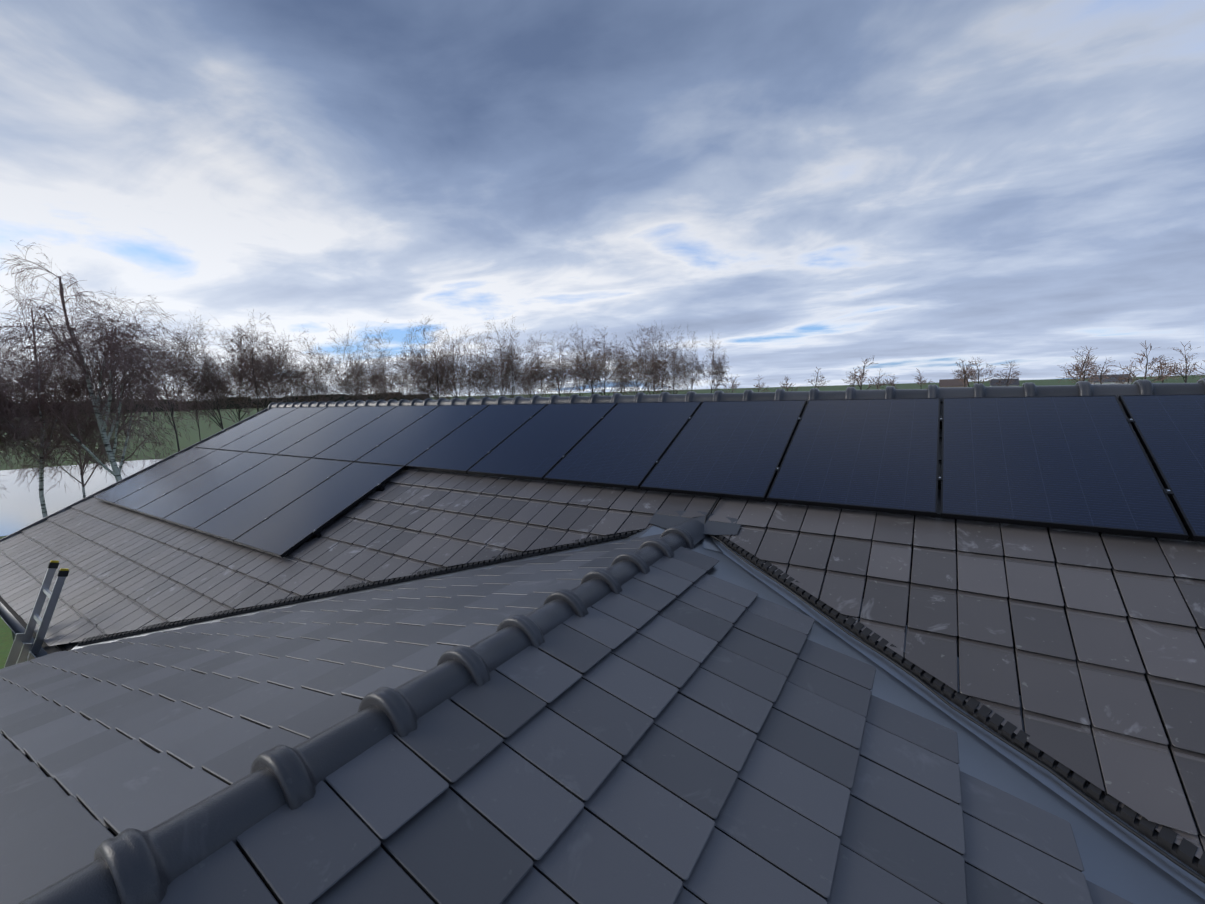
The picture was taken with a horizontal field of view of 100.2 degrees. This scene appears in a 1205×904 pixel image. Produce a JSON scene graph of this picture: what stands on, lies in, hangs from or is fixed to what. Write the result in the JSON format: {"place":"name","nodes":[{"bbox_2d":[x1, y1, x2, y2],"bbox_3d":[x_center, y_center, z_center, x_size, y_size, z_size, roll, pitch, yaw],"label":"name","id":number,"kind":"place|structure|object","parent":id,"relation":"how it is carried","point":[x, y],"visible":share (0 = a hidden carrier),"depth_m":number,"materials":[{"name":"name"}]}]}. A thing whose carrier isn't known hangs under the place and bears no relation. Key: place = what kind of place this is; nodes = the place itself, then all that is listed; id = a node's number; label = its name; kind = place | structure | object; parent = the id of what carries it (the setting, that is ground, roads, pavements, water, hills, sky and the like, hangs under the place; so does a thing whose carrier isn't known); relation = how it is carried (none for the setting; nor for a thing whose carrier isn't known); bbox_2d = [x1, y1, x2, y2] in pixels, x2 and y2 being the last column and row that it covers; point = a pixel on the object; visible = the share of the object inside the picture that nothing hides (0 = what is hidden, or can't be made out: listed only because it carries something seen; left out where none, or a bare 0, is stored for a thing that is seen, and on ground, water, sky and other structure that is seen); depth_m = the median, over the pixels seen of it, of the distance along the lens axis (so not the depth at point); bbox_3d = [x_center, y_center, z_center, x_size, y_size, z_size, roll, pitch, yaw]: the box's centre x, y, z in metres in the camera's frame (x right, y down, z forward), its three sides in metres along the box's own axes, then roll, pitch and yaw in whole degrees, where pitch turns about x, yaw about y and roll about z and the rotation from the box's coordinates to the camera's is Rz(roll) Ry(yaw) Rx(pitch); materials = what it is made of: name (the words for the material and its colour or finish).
{"place":"outdoors","nodes":[
{"label":"outdoors","id":0,"kind":"place"},
{"bbox_2d":[0,617,26,668],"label":"lawn","id":1,"kind":"structure","parent":0,"point":[6,640],"depth_m":11.66,"materials":[{"name":"green plant"}]},
{"bbox_2d":[4,568,65,667],"bbox_3d":[-6.268,3.157,5.108,0.584,3.645,1.463,3,8,33],"label":"aluminium ladder","id":2,"kind":"object","parent":1,"relation":"on","point":[19,652],"visible":0.5,"depth_m":5.32,"materials":[{"name":"silver metal"}]},
{"bbox_2d":[47,562,68,576],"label":"ladder end caps","id":3,"kind":"object","parent":2,"relation":"attached to","point":[60,573],"visible":1,"depth_m":5.34,"materials":[{"name":"plastic"}]},
{"bbox_2d":[50,560,68,570],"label":"ladder end caps","id":4,"kind":"object","parent":3,"relation":"in","point":[61,569],"visible":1,"depth_m":5.35,"materials":[{"name":"yellow plastic"}]},
{"bbox_2d":[0,459,161,535],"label":"pond water","id":5,"kind":"structure","parent":0,"point":[20,506],"depth_m":33.09,"materials":[{"name":"grey liquid"}]},
{"bbox_2d":[0,375,1204,538],"bbox_3d":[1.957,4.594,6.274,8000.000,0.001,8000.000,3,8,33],"label":"ground","id":6,"kind":"structure","parent":0,"point":[206,431],"depth_m":142.22,"materials":[{"name":"green plant"}]},
{"bbox_2d":[0,409,17,498],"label":"birch tree","id":7,"kind":"object","parent":6,"relation":"on","point":[1,421],"visible":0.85,"depth_m":20.04,"materials":[{"name":"brown plant"}]},
{"bbox_2d":[0,339,55,471],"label":"birch tree","id":8,"kind":"object","parent":6,"relation":"on","point":[9,404],"visible":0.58,"depth_m":20.40,"materials":[{"name":"brown plant"}]},
{"bbox_2d":[0,280,138,517],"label":"birch tree","id":9,"kind":"object","parent":6,"relation":"on","point":[70,389],"visible":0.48,"depth_m":21.75,"materials":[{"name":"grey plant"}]},
{"bbox_2d":[0,374,153,497],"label":"birch tree","id":10,"kind":"object","parent":6,"relation":"on","point":[81,472],"visible":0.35,"depth_m":23.93,"materials":[{"name":"brown plant"}]},
{"bbox_2d":[0,240,199,489],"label":"birch tree","id":11,"kind":"object","parent":6,"relation":"on","point":[118,349],"visible":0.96,"depth_m":22.07,"materials":[{"name":"brown plant"}]},
{"bbox_2d":[90,376,134,422],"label":"tree","id":12,"kind":"object","parent":6,"relation":"on","point":[113,403],"depth_m":147.81,"materials":[{"name":"brown plant"}]},
{"bbox_2d":[133,382,164,420],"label":"tree","id":13,"kind":"object","parent":6,"relation":"on","point":[151,399],"visible":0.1,"depth_m":163.00,"materials":[{"name":"brown plant"}]},
{"bbox_2d":[96,290,220,451],"bbox_3d":[-43.419,-7.320,49.450,8.982,16.129,9.357,3,8,33],"label":"tree","id":14,"kind":"object","parent":6,"relation":"on","point":[179,365],"visible":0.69,"depth_m":49.84,"materials":[{"name":"plant"}]},
{"bbox_2d":[163,315,235,440],"bbox_3d":[-42.583,-7.300,52.397,6.178,15.363,5.438,0,7,12],"label":"tree","id":15,"kind":"object","parent":6,"relation":"on","point":[185,395],"visible":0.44,"depth_m":52.10,"materials":[{"name":"brown plant"}]},
{"bbox_2d":[176,315,239,429],"bbox_3d":[-41.148,-6.927,52.691,7.444,14.460,6.336,3,8,33],"label":"tree","id":16,"kind":"object","parent":6,"relation":"on","point":[220,396],"visible":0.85,"depth_m":52.28,"materials":[{"name":"plant"}]},
{"bbox_2d":[12,392,423,414],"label":"hedge lines","id":17,"kind":"object","parent":6,"relation":"on","point":[236,405],"visible":0.12,"depth_m":425.58,"materials":[{"name":"brown"}]},
{"bbox_2d":[189,317,278,421],"bbox_3d":[-42.874,-8.004,57.827,8.575,15.471,8.079,3,8,33],"label":"tree","id":18,"kind":"object","parent":6,"relation":"on","point":[240,387],"visible":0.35,"depth_m":57.54,"materials":[{"name":"brown plant"}]},
{"bbox_2d":[207,310,306,417],"bbox_3d":[-37.693,-7.830,55.334,10.193,15.407,8.784,3,8,33],"label":"tree","id":19,"kind":"object","parent":6,"relation":"on","point":[262,371],"visible":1,"depth_m":54.52,"materials":[{"name":"plant"}]},
{"bbox_2d":[229,322,302,416],"bbox_3d":[-39.919,-7.999,59.554,8.479,14.880,7.354,3,8,33],"label":"tree","id":20,"kind":"object","parent":6,"relation":"on","point":[276,358],"visible":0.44,"depth_m":59.81,"materials":[{"name":"brown plant"}]},
{"bbox_2d":[254,315,329,405],"bbox_3d":[-38.216,-8.831,62.644,7.689,15.694,10.298,3,8,33],"label":"tree","id":21,"kind":"object","parent":6,"relation":"on","point":[294,372],"visible":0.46,"depth_m":61.69,"materials":[{"name":"brown plant"}]},
{"bbox_2d":[285,331,342,401],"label":"tree","id":22,"kind":"object","parent":6,"relation":"on","point":[309,398],"visible":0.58,"depth_m":63.45,"materials":[{"name":"brown plant"}]},
{"bbox_2d":[308,320,381,401],"bbox_3d":[-31.797,-8.751,62.669,9.008,15.145,7.173,-4,7,-21],"label":"tree","id":23,"kind":"object","parent":6,"relation":"on","point":[347,377],"visible":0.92,"depth_m":62.31,"materials":[{"name":"brown plant"}]},
{"bbox_2d":[336,325,403,400],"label":"tree","id":24,"kind":"object","parent":6,"relation":"on","point":[382,388],"visible":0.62,"depth_m":65.98,"materials":[{"name":"brown plant"}]},
{"bbox_2d":[360,325,406,400],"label":"tree","id":25,"kind":"object","parent":6,"relation":"on","point":[388,367],"visible":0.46,"depth_m":71.12,"materials":[{"name":"brown plant"}]},
{"bbox_2d":[386,328,436,400],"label":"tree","id":26,"kind":"object","parent":6,"relation":"on","point":[405,376],"visible":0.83,"depth_m":69.14,"materials":[{"name":"brown plant"}]},
{"bbox_2d":[390,317,460,398],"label":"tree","id":27,"kind":"object","parent":6,"relation":"on","point":[441,366],"visible":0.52,"depth_m":72.56,"materials":[{"name":"brown plant"}]},
{"bbox_2d":[406,328,458,399],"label":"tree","id":28,"kind":"object","parent":6,"relation":"on","point":[426,379],"visible":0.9,"depth_m":69.39,"materials":[{"name":"brown plant"}]},
{"bbox_2d":[424,323,477,399],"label":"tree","id":29,"kind":"object","parent":6,"relation":"on","point":[458,379],"visible":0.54,"depth_m":76.79,"materials":[{"name":"brown plant"}]},
{"bbox_2d":[436,326,498,398],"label":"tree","id":30,"kind":"object","parent":6,"relation":"on","point":[471,385],"visible":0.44,"depth_m":77.69,"materials":[{"name":"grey plant"}]},
{"bbox_2d":[457,331,522,398],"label":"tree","id":31,"kind":"object","parent":6,"relation":"on","point":[481,376],"visible":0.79,"depth_m":75.89,"materials":[{"name":"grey plant"}]},
{"bbox_2d":[482,318,522,398],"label":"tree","id":32,"kind":"object","parent":6,"relation":"on","point":[501,370],"visible":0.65,"depth_m":77.00,"materials":[{"name":"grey plant"}]},
{"bbox_2d":[490,317,537,397],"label":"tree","id":33,"kind":"object","parent":6,"relation":"on","point":[514,369],"visible":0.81,"depth_m":75.98,"materials":[{"name":"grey plant"}]},
{"bbox_2d":[510,336,543,397],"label":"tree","id":34,"kind":"object","parent":6,"relation":"on","point":[528,388],"visible":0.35,"depth_m":83.60,"materials":[{"name":"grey plant"}]},
{"bbox_2d":[515,331,564,397],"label":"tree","id":35,"kind":"object","parent":6,"relation":"on","point":[539,371],"visible":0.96,"depth_m":78.47,"materials":[{"name":"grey plant"}]},
{"bbox_2d":[530,333,582,396],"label":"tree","id":36,"kind":"object","parent":6,"relation":"on","point":[563,368],"visible":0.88,"depth_m":80.65,"materials":[{"name":"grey plant"}]},
{"bbox_2d":[556,319,604,395],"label":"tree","id":37,"kind":"object","parent":6,"relation":"on","point":[584,384],"visible":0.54,"depth_m":84.71,"materials":[{"name":"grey plant"}]},
{"bbox_2d":[564,329,621,395],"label":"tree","id":38,"kind":"object","parent":6,"relation":"on","point":[598,370],"visible":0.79,"depth_m":82.63,"materials":[{"name":"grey plant"}]},
{"bbox_2d":[569,325,632,394],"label":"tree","id":39,"kind":"object","parent":6,"relation":"on","point":[610,359],"visible":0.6,"depth_m":86.60,"materials":[{"name":"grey plant"}]},
{"bbox_2d":[610,335,634,394],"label":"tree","id":40,"kind":"object","parent":6,"relation":"on","point":[622,369],"visible":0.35,"depth_m":89.81,"materials":[{"name":"brown plant"}]},
{"bbox_2d":[612,325,670,394],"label":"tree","id":41,"kind":"object","parent":6,"relation":"on","point":[633,367],"visible":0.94,"depth_m":83.73,"materials":[{"name":"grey plant"}]},
{"bbox_2d":[609,320,691,394],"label":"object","id":42,"kind":"object","parent":6,"relation":"on","point":[656,356],"visible":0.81,"depth_m":84.90,"materials":[{"name":"brown plant"}]},
{"bbox_2d":[643,331,681,392],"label":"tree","id":43,"kind":"object","parent":6,"relation":"on","point":[663,389],"visible":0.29,"depth_m":88.15,"materials":[{"name":"brown plant"}]},
{"bbox_2d":[648,325,693,393],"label":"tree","id":44,"kind":"object","parent":6,"relation":"on","point":[676,364],"visible":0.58,"depth_m":87.54,"materials":[{"name":"brown plant"}]},
{"bbox_2d":[669,327,708,393],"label":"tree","id":45,"kind":"object","parent":6,"relation":"on","point":[695,369],"visible":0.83,"depth_m":88.13,"materials":[{"name":"brown plant"}]},
{"bbox_2d":[700,329,732,392],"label":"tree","id":46,"kind":"object","parent":6,"relation":"on","point":[718,370],"visible":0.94,"depth_m":88.79,"materials":[{"name":"brown plant"}]},
{"bbox_2d":[729,374,740,392],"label":"tree","id":47,"kind":"object","parent":6,"relation":"on","point":[739,384],"visible":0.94,"depth_m":243.84,"materials":[{"name":"brown plant"}]},
{"bbox_2d":[751,375,769,391],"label":"tree","id":48,"kind":"object","parent":6,"relation":"on","point":[759,386],"visible":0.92,"depth_m":260.10,"materials":[{"name":"brown plant"}]},
{"bbox_2d":[778,376,799,390],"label":"tree","id":49,"kind":"object","parent":6,"relation":"on","point":[787,388],"visible":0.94,"depth_m":194.22,"materials":[{"name":"brown plant"}]},
{"bbox_2d":[808,367,827,388],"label":"tree","id":50,"kind":"object","parent":6,"relation":"on","point":[817,377],"visible":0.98,"depth_m":230.59,"materials":[{"name":"brown plant"}]},
{"bbox_2d":[842,368,866,386],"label":"tree","id":51,"kind":"object","parent":6,"relation":"on","point":[853,381],"visible":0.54,"depth_m":216.53,"materials":[{"name":"brown plant"}]},
{"bbox_2d":[844,358,878,389],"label":"tree","id":52,"kind":"object","parent":6,"relation":"on","point":[860,377],"visible":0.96,"depth_m":151.68,"materials":[{"name":"brown plant"}]},
{"bbox_2d":[868,369,888,389],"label":"tree","id":53,"kind":"object","parent":6,"relation":"on","point":[878,383],"visible":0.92,"depth_m":184.28,"materials":[{"name":"brown plant"}]},
{"bbox_2d":[886,375,897,388],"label":"tree","id":54,"kind":"object","parent":6,"relation":"on","point":[893,383],"visible":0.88,"depth_m":229.35,"materials":[{"name":"brown plant"}]},
{"bbox_2d":[912,368,934,388],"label":"tree","id":55,"kind":"object","parent":6,"relation":"on","point":[920,382],"visible":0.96,"depth_m":192.20,"materials":[{"name":"brown plant"}]},
{"bbox_2d":[950,359,979,386],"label":"tree","id":56,"kind":"object","parent":6,"relation":"on","point":[966,371],"visible":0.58,"depth_m":178.68,"materials":[{"name":"brown plant"}]},
{"bbox_2d":[954,360,978,386],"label":"tree","id":57,"kind":"object","parent":6,"relation":"on","point":[965,377],"visible":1,"depth_m":163.48,"materials":[{"name":"brown plant"}]},
{"bbox_2d":[961,357,998,383],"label":"tree","id":58,"kind":"object","parent":6,"relation":"on","point":[979,372],"visible":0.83,"depth_m":163.39,"materials":[{"name":"brown plant"}]},
{"bbox_2d":[990,361,1019,385],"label":"tree","id":59,"kind":"object","parent":6,"relation":"on","point":[1016,373],"visible":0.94,"depth_m":163.53,"materials":[{"name":"brown plant"}]},
{"bbox_2d":[1060,353,1094,381],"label":"tree","id":60,"kind":"object","parent":6,"relation":"on","point":[1078,370],"visible":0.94,"depth_m":145.72,"materials":[{"name":"brown plant"}]},
{"bbox_2d":[1058,347,1102,380],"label":"tree","id":61,"kind":"object","parent":6,"relation":"on","point":[1083,362],"visible":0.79,"depth_m":176.22,"materials":[{"name":"brown plant"}]},
{"bbox_2d":[1071,364,1095,383],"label":"tree","id":62,"kind":"object","parent":6,"relation":"on","point":[1088,376],"visible":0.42,"depth_m":172.52,"materials":[{"name":"brown plant"}]},
{"bbox_2d":[1086,359,1116,383],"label":"tree","id":63,"kind":"object","parent":6,"relation":"on","point":[1100,374],"visible":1,"depth_m":168.12,"materials":[{"name":"brown plant"}]},
{"bbox_2d":[1110,361,1141,383],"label":"tree","id":64,"kind":"object","parent":6,"relation":"on","point":[1123,382],"visible":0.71,"depth_m":163.91,"materials":[{"name":"brown plant"}]},
{"bbox_2d":[1109,340,1180,382],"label":"tree","id":65,"kind":"object","parent":6,"relation":"on","point":[1158,367],"visible":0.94,"depth_m":118.93,"materials":[{"name":"brown plant"}]},
{"bbox_2d":[1144,356,1174,382],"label":"tree","id":66,"kind":"object","parent":6,"relation":"on","point":[1162,368],"visible":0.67,"depth_m":170.49,"materials":[{"name":"brown plant"}]},
{"bbox_2d":[1160,341,1198,382],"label":"tree","id":67,"kind":"object","parent":6,"relation":"on","point":[1184,371],"visible":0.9,"depth_m":152.93,"materials":[{"name":"brown plant"}]},
{"bbox_2d":[1180,363,1204,380],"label":"tree","id":68,"kind":"object","parent":6,"relation":"on","point":[1194,368],"visible":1,"depth_m":137.43,"materials":[{"name":"brown plant"}]},
{"bbox_2d":[0,0,1204,402],"label":"sky","id":69,"kind":"structure","parent":0,"point":[830,186],"materials":[{"name":"blue"}]},
{"bbox_2d":[939,379,967,385],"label":"house roof","id":70,"kind":"structure","parent":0,"point":[949,382],"depth_m":267.79,"materials":[{"name":"grey"}]},
{"bbox_2d":[989,378,1019,385],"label":"house roof","id":71,"kind":"structure","parent":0,"point":[993,381],"depth_m":216.06,"materials":[{"name":"grey tile"}]},
{"bbox_2d":[1089,374,1131,381],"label":"house roof","id":72,"kind":"structure","parent":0,"point":[1111,380],"depth_m":208.49,"materials":[{"name":"grey"}]},
{"bbox_2d":[1090,381,1130,383],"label":"house walls","id":73,"kind":"structure","parent":0,"point":[1110,382],"depth_m":207.65,"materials":[{"name":"white paint"}]},
{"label":"house walls","id":74,"kind":"object","parent":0,"visible":0},
{"bbox_2d":[0,507,1194,903],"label":"roof deck underlay","id":75,"kind":"object","parent":74,"relation":"on","point":[44,645],"depth_m":3.15,"materials":[{"name":"black"}]},
{"bbox_2d":[0,602,47,657],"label":"gutter","id":76,"kind":"object","parent":75,"relation":"on","point":[10,620],"visible":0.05,"depth_m":5.92,"materials":[{"name":"silver metal"}]},
{"bbox_2d":[55,645,65,650],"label":"fascia","id":77,"kind":"structure","parent":75,"relation":"on","point":[60,647],"depth_m":5.10,"materials":[{"name":"black"}]},
{"bbox_2d":[0,534,660,903],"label":"cross roof tiles","id":78,"kind":"object","parent":75,"relation":"on","point":[178,721],"visible":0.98,"depth_m":2.43,"materials":[{"name":"black tile"}]},
{"bbox_2d":[0,410,720,646],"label":"roof tiles","id":79,"kind":"object","parent":75,"relation":"on","point":[129,570],"visible":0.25,"depth_m":5.39,"materials":[{"name":"black tile"}]},
{"bbox_2d":[0,408,267,541],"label":"verge trim","id":80,"kind":"structure","parent":79,"relation":"attached to","point":[102,490],"depth_m":9.78,"materials":[{"name":"metal"}]},
{"bbox_2d":[268,378,1204,409],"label":"ridge tiles","id":81,"kind":"object","parent":79,"relation":"on","point":[1136,387],"visible":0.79,"depth_m":5.18,"materials":[{"name":"grey ceramic"}]},
{"bbox_2d":[313,423,1172,537],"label":"clamps","id":82,"kind":"object","parent":79,"relation":"on","point":[318,535],"depth_m":5.61,"materials":[{"name":"silver metal"}]},
{"bbox_2d":[118,416,1173,534],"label":"panel clamps","id":83,"kind":"object","parent":82,"relation":"attached to","point":[316,531],"visible":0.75,"depth_m":4.92,"materials":[{"name":"silver metal"}]},
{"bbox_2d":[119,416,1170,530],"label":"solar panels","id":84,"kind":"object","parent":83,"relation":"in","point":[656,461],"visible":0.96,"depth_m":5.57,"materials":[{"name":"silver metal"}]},
{"bbox_2d":[94,394,1204,557],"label":"solar panel frames","id":85,"kind":"structure","parent":82,"relation":"attached to","point":[1183,517],"depth_m":4.47,"materials":[{"name":"black metal"}]},
{"bbox_2d":[95,395,1204,554],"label":"solar panels","id":86,"kind":"object","parent":85,"relation":"in","point":[1082,460],"visible":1,"depth_m":4.77,"materials":[{"name":"black glass"}]},
{"bbox_2d":[72,529,723,649],"bbox_3d":[-2.119,1.217,4.507,6.470,1.478,0.600,-1,7,7],"label":"valley edge strip","id":87,"kind":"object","parent":75,"relation":"on","point":[706,542],"depth_m":4.51,"materials":[{"name":"grey metal"}]},
{"bbox_2d":[78,524,659,645],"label":"roof valley","id":88,"kind":"object","parent":87,"relation":"on","point":[367,585],"visible":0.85,"depth_m":4.59,"materials":[{"name":"grey metal"}]},
{"bbox_2d":[159,546,1132,903],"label":"cross roof tiles","id":89,"kind":"object","parent":75,"relation":"on","point":[681,726],"visible":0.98,"depth_m":1.70,"materials":[{"name":"black tile"}]},
{"bbox_2d":[18,526,694,903],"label":"ridge tiles","id":90,"kind":"object","parent":89,"relation":"on","point":[134,866],"visible":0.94,"depth_m":1.52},
{"bbox_2d":[676,519,707,544],"bbox_3d":[0.651,0.616,3.971,0.290,0.115,0.320,3,8,33],"label":"ridge end cap","id":91,"kind":"object","parent":90,"relation":"on","point":[694,528],"visible":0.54,"depth_m":3.93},
{"bbox_2d":[621,525,1204,903],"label":"roof valley flashing","id":92,"kind":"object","parent":75,"relation":"on","point":[1120,861],"depth_m":2.12,"materials":[{"name":"grey metal"}]},
{"bbox_2d":[649,510,740,534],"bbox_3d":[0.746,0.576,4.114,0.760,0.130,0.270,3,8,33],"label":"lead junction apron","id":93,"kind":"object","parent":92,"relation":"on","point":[710,527],"visible":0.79,"depth_m":4.09,"materials":[{"name":"grey metal"}]},
{"bbox_2d":[704,497,1204,883],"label":"strip","id":94,"kind":"object","parent":92,"relation":"on","point":[1142,838],"visible":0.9,"depth_m":2.27,"materials":[{"name":"black plastic"}]},
{"bbox_2d":[711,534,1204,876],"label":"roof valley","id":95,"kind":"object","parent":92,"relation":"on","point":[1185,850],"visible":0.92,"depth_m":2.30,"materials":[{"name":"grey metal"}]},
{"bbox_2d":[708,401,1204,858],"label":"roof tiles","id":96,"kind":"object","parent":75,"relation":"on","point":[1120,734],"visible":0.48,"depth_m":2.67,"materials":[{"name":"black tile"}]}
]}

